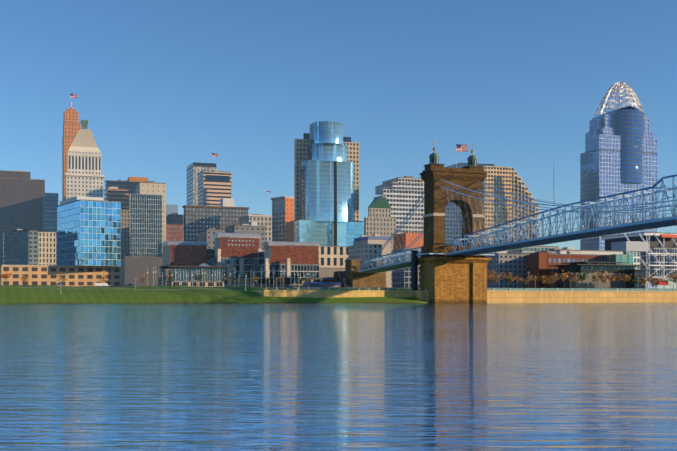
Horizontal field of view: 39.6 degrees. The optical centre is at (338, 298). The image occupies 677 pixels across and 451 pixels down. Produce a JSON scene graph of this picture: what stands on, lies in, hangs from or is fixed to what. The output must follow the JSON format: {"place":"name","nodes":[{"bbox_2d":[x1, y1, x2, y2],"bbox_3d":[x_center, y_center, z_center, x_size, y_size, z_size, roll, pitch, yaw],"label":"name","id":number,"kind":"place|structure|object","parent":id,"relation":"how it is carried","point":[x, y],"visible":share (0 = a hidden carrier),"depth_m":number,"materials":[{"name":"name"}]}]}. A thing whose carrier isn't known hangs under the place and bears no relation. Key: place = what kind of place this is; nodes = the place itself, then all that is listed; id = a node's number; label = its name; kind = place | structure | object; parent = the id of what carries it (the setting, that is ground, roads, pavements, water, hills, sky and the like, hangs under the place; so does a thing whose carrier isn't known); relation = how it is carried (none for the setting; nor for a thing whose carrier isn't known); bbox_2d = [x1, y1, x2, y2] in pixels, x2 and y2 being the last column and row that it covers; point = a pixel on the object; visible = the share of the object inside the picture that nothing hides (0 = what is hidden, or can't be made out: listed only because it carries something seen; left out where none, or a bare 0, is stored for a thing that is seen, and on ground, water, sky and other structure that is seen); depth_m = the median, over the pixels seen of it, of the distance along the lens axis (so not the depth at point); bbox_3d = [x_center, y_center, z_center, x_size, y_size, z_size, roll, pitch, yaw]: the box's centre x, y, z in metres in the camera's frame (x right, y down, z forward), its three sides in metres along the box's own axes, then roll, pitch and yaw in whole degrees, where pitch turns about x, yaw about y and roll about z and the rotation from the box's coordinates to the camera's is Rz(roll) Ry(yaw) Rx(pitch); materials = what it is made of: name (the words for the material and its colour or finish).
{"place":"outdoors","nodes":[
{"label":"outdoors","id":0,"kind":"place"},
{"bbox_2d":[0,285,621,303],"bbox_3d":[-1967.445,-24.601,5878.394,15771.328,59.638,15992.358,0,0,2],"label":"city ground","id":1,"kind":"structure","parent":0,"point":[30,294],"depth_m":414.86,"materials":[{"name":"green plant"}]},
{"bbox_2d":[0,94,165,286],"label":"skyline","id":2,"kind":"structure","parent":1,"relation":"on","point":[83,233],"depth_m":705.22,"materials":[{"name":"grey"}]},
{"bbox_2d":[95,283,111,285],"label":"box truck","id":3,"kind":"object","parent":1,"relation":"on","point":[101,284],"visible":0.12,"depth_m":509.80,"materials":[{"name":"white metal"}]},
{"bbox_2d":[0,271,312,286],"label":"trees","id":4,"kind":"object","parent":1,"relation":"on","point":[146,278],"visible":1,"depth_m":464.45,"materials":[{"name":"brown plant"}]},
{"bbox_2d":[55,283,262,286],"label":"parked cars","id":5,"kind":"object","parent":1,"relation":"on","point":[258,285],"visible":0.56,"depth_m":492.91,"materials":[{"name":"grey paint"}]},
{"bbox_2d":[147,232,320,286],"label":"building","id":6,"kind":"structure","parent":1,"relation":"on","point":[237,259],"depth_m":575.04,"materials":[{"name":"brick"}]},
{"bbox_2d":[166,121,461,287],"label":"skyline","id":7,"kind":"structure","parent":1,"relation":"on","point":[321,207],"depth_m":826.15,"materials":[{"name":"blue glass"}]},
{"bbox_2d":[303,260,385,287],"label":"bridge anchorage","id":8,"kind":"object","parent":1,"relation":"on","point":[351,275],"visible":0.58,"depth_m":550.52,"materials":[{"name":"stone"}]},
{"bbox_2d":[60,272,671,293],"bbox_3d":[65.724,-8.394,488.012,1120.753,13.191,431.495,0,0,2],"label":"lamp posts","id":9,"kind":"object","parent":1,"relation":"on","point":[344,289],"visible":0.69,"depth_m":447.67,"materials":[{"name":"grey metal"}]},
{"bbox_2d":[411,250,417,294],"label":"bridge pier","id":10,"kind":"structure","parent":1,"relation":"on","point":[414,271],"depth_m":449.60,"materials":[{"name":"metal"}]},
{"bbox_2d":[251,287,676,302],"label":"flood wall","id":11,"kind":"structure","parent":1,"relation":"on","point":[535,295],"depth_m":464.01,"materials":[{"name":"concrete"}]},
{"bbox_2d":[446,82,656,288],"bbox_3d":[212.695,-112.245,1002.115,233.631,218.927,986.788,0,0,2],"label":"skyline","id":12,"kind":"structure","parent":1,"relation":"on","point":[619,155],"depth_m":898.81,"materials":[{"name":"blue glass"}]},
{"bbox_2d":[487,270,676,288],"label":"trees","id":13,"kind":"object","parent":1,"relation":"on","point":[490,275],"visible":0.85,"depth_m":501.70,"materials":[{"name":"brown plant"}]},
{"bbox_2d":[601,232,676,288],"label":"stadium","id":14,"kind":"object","parent":1,"relation":"on","point":[656,252],"visible":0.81,"depth_m":656.70,"materials":[{"name":"grey metal"}]},
{"bbox_2d":[0,302,676,450],"bbox_3d":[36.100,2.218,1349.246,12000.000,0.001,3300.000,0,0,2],"label":"river water","id":15,"kind":"structure","parent":0,"point":[362,377],"depth_m":26.32,"materials":[{"name":"blue liquid"}]},
{"bbox_2d":[0,0,676,288],"label":"sky","id":16,"kind":"structure","parent":0,"point":[162,87],"materials":[{"name":"blue"}]},
{"bbox_2d":[418,142,491,302],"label":"bridge tower","id":17,"kind":"structure","parent":0,"point":[453,279],"depth_m":445.24,"materials":[{"name":"brown stone"}]},
{"bbox_2d":[369,184,569,257],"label":"bridge cables","id":18,"kind":"object","parent":17,"relation":"attached to","point":[465,215],"visible":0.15,"depth_m":433.16,"materials":[{"name":"grey metal"}]},
{"bbox_2d":[359,174,676,272],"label":"bridge span","id":19,"kind":"object","parent":17,"relation":"attached to","point":[617,227],"visible":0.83,"depth_m":364.67,"materials":[{"name":"blue metal"}]},
{"bbox_2d":[456,144,467,151],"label":"flags","id":20,"kind":"object","parent":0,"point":[461,148],"visible":0.92,"depth_m":452.56,"materials":[{"name":"multicoloured fabric"}]}
]}

